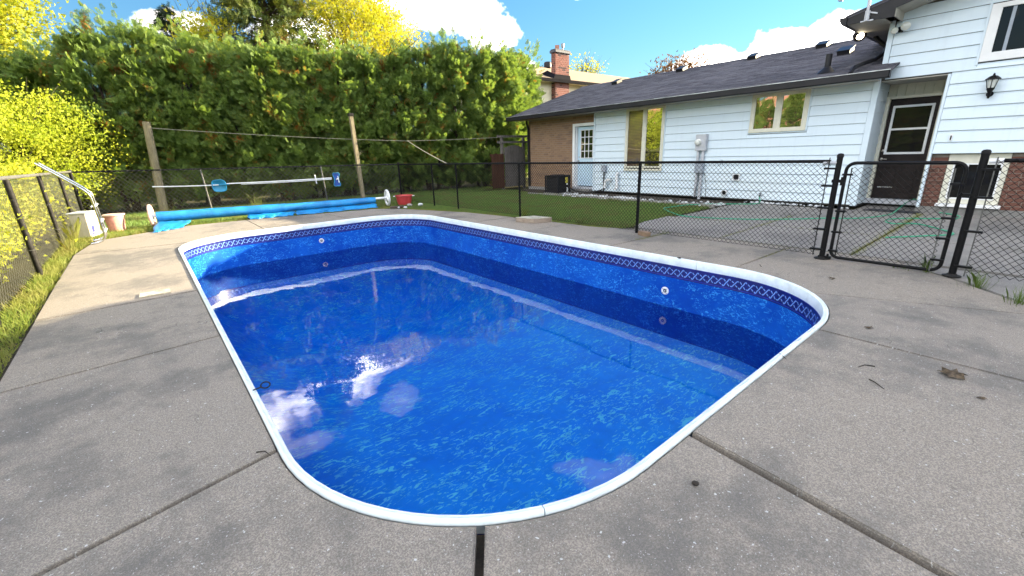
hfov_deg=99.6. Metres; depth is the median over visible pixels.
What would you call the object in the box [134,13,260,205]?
cedar tree
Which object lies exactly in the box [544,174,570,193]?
air conditioner
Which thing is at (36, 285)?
dry grass
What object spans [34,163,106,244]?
pool ladder
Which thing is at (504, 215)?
edge grass
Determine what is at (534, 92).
cedar tree
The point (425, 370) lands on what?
swimming pool
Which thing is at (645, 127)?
window
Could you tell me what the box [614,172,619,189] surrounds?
vent pipe
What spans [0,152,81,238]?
bush
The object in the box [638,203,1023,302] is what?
patio
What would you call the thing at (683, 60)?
broadleaf tree
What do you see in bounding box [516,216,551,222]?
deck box
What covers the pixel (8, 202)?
bush
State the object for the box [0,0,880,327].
sky
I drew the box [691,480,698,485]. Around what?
stone
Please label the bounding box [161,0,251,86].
broadleaf tree
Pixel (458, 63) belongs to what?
cedar tree
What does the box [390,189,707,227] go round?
lawn grass
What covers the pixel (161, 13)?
spruce tree
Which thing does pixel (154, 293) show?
white panel
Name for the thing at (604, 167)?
disconnect box
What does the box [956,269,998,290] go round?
weed tuft
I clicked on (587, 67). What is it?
broadleaf tree
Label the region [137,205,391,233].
dry grass
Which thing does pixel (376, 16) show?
broadleaf tree
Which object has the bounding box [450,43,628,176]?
neighbour house
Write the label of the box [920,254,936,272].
weed tuft
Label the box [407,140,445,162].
strap
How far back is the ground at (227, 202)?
10.86 m
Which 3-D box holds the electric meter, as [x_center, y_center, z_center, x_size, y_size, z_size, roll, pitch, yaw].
[5.266,-3.368,12.088,0.228,1.750,0.426,-16,22,-37]
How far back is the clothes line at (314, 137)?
15.19 m
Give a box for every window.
[623,105,666,171]
[747,89,812,133]
[934,153,1012,208]
[975,0,1023,64]
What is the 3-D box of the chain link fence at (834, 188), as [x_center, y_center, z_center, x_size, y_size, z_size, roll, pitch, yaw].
[0.157,-2.241,9.910,0.166,1.390,12.212,-16,22,-37]
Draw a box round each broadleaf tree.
[0,0,71,61]
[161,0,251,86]
[286,0,431,67]
[569,52,608,73]
[639,49,719,75]
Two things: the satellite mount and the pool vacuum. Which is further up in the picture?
the satellite mount
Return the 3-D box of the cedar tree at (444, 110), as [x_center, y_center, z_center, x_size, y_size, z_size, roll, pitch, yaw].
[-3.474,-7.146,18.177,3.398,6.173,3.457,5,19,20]
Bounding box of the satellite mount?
[838,0,877,22]
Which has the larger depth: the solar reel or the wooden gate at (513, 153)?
the wooden gate at (513, 153)
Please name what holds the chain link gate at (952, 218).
attached to the chain link fence at (834, 188)
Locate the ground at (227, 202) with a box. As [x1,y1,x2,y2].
[0,158,910,362]
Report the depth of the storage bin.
9.15 m
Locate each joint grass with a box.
[720,215,792,237]
[849,213,925,254]
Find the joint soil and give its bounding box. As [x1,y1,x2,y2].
[0,208,633,575]
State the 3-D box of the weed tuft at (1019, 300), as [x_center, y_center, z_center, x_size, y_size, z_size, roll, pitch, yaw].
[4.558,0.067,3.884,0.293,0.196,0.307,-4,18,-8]
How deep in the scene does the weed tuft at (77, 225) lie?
8.93 m
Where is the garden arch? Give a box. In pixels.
[497,135,526,189]
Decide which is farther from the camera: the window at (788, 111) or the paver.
the window at (788, 111)
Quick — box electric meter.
[693,134,708,198]
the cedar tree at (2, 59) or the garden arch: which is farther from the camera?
the garden arch
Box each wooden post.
[142,121,167,211]
[347,113,364,197]
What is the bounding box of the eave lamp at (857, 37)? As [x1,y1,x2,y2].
[852,32,866,41]
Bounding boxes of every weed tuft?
[52,228,76,251]
[58,216,81,239]
[574,216,588,224]
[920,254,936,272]
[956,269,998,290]
[1002,284,1023,305]
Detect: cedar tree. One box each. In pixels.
[0,29,138,212]
[0,45,90,215]
[41,9,176,211]
[73,1,221,209]
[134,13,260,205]
[185,20,289,202]
[222,29,322,200]
[258,29,355,199]
[298,30,385,196]
[336,30,416,194]
[359,38,442,192]
[391,33,466,190]
[419,23,494,188]
[445,25,512,186]
[472,37,533,185]
[490,39,545,177]
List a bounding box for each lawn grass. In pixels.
[83,186,500,238]
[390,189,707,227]
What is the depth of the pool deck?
2.14 m
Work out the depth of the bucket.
9.88 m
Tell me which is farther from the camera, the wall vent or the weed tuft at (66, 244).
the wall vent
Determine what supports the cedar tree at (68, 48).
on the ground at (227, 202)
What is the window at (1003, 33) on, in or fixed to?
in the house at (916, 91)
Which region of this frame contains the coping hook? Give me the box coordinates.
[253,381,270,390]
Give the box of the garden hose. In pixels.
[664,197,960,237]
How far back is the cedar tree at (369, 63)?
16.52 m
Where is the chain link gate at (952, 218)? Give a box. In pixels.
[818,161,976,270]
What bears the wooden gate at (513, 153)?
attached to the garden arch
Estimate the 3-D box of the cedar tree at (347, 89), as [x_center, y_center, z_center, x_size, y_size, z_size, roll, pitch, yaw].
[-6.710,-6.506,16.770,3.770,5.986,3.507,6,19,24]
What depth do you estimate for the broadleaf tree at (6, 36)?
15.34 m
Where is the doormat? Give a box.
[864,208,919,213]
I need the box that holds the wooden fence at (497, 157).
[490,153,504,188]
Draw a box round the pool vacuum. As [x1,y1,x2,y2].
[227,172,340,185]
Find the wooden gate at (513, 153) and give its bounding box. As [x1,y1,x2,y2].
[504,145,523,186]
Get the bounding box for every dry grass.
[0,224,155,376]
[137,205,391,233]
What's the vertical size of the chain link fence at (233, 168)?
1.441 m
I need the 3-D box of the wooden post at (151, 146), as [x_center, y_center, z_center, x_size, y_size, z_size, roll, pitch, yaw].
[-11.326,-3.779,13.744,0.384,2.813,0.256,-16,22,-37]
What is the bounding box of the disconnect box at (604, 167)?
[601,165,606,192]
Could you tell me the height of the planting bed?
0.038 m
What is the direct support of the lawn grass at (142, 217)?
on the ground at (227, 202)
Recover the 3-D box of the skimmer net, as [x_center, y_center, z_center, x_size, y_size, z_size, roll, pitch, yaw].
[-9.306,-2.936,12.592,1.916,0.356,0.080,-7,18,-17]
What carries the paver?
on the pool deck
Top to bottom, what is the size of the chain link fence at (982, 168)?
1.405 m
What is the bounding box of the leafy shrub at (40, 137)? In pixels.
[0,74,144,220]
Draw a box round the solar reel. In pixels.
[147,189,390,232]
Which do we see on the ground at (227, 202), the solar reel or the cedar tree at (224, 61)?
the cedar tree at (224, 61)
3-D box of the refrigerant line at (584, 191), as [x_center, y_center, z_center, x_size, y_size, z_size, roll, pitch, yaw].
[2.572,-3.446,15.167,1.209,0.210,0.094,6,19,23]
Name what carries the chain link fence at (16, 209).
on the ground at (227, 202)
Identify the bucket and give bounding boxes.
[101,213,125,231]
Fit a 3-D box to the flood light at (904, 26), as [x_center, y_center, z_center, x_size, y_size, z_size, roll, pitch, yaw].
[7.642,-5.139,8.485,0.182,0.266,0.291,-16,22,-37]
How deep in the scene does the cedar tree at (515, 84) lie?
18.71 m
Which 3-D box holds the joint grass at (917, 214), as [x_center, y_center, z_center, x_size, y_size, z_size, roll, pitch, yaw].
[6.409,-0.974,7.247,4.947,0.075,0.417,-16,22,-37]
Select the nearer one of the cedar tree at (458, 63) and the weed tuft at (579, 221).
the weed tuft at (579, 221)
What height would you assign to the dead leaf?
0.031 m
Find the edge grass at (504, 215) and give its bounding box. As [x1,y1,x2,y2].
[400,208,621,227]
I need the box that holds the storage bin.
[65,210,100,237]
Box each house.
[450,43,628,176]
[506,0,1023,217]
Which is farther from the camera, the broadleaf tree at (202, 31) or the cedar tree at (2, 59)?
the broadleaf tree at (202, 31)
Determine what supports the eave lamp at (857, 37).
attached to the house at (916, 91)
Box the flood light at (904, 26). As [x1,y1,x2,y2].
[891,20,910,33]
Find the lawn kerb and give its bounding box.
[530,192,715,207]
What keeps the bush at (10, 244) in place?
on the ground at (227, 202)
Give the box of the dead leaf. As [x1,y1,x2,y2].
[937,367,967,379]
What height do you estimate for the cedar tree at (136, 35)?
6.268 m
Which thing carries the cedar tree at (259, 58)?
on the ground at (227, 202)
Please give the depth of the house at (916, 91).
9.86 m
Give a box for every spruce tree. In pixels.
[149,1,198,140]
[202,0,332,166]
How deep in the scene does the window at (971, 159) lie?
8.32 m
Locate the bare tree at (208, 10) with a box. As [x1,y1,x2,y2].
[176,0,254,47]
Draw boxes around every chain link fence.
[0,170,83,328]
[68,164,399,213]
[397,153,843,259]
[941,149,1023,280]
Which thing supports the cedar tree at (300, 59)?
on the ground at (227, 202)
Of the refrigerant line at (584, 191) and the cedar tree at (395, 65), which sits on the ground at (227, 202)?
the cedar tree at (395, 65)
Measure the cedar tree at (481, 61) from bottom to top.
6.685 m
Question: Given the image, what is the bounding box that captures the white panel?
[139,289,170,297]
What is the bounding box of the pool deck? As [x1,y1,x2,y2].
[0,209,1023,575]
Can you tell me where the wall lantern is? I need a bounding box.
[985,73,1001,98]
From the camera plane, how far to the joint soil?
1.78 m
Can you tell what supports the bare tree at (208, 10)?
on the ground at (227, 202)
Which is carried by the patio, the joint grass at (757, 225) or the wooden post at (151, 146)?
the joint grass at (757, 225)
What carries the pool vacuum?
hanging from the chain link fence at (233, 168)
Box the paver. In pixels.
[638,230,650,236]
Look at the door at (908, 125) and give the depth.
9.54 m
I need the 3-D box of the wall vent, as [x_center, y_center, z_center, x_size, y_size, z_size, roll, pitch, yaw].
[5.958,-2.945,11.500,0.060,0.170,0.180,-16,22,-37]
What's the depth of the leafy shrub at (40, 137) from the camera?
12.03 m
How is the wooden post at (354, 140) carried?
on the ground at (227, 202)
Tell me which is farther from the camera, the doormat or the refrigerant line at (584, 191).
the refrigerant line at (584, 191)
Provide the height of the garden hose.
0.193 m
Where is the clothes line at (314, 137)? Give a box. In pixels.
[154,128,496,140]
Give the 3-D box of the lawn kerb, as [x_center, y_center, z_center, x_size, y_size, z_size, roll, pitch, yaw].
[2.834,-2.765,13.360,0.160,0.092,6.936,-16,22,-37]
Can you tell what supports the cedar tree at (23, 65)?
on the ground at (227, 202)
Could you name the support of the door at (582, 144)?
in the house at (916, 91)
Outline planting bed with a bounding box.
[523,189,740,207]
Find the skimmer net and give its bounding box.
[152,180,228,191]
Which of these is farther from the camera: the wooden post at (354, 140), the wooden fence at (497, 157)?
the wooden fence at (497, 157)
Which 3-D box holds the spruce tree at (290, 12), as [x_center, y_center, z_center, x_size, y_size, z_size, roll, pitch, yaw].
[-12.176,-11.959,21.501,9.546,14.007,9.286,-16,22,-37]
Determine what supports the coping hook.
attached to the swimming pool
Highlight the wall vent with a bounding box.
[732,174,739,180]
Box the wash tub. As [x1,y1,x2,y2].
[393,194,414,204]
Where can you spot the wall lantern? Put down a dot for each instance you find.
(992, 81)
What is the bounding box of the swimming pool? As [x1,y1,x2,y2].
[178,214,828,534]
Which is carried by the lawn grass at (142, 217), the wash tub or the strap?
the wash tub
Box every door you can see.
[572,122,593,185]
[866,92,943,199]
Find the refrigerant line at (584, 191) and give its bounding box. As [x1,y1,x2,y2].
[569,187,599,192]

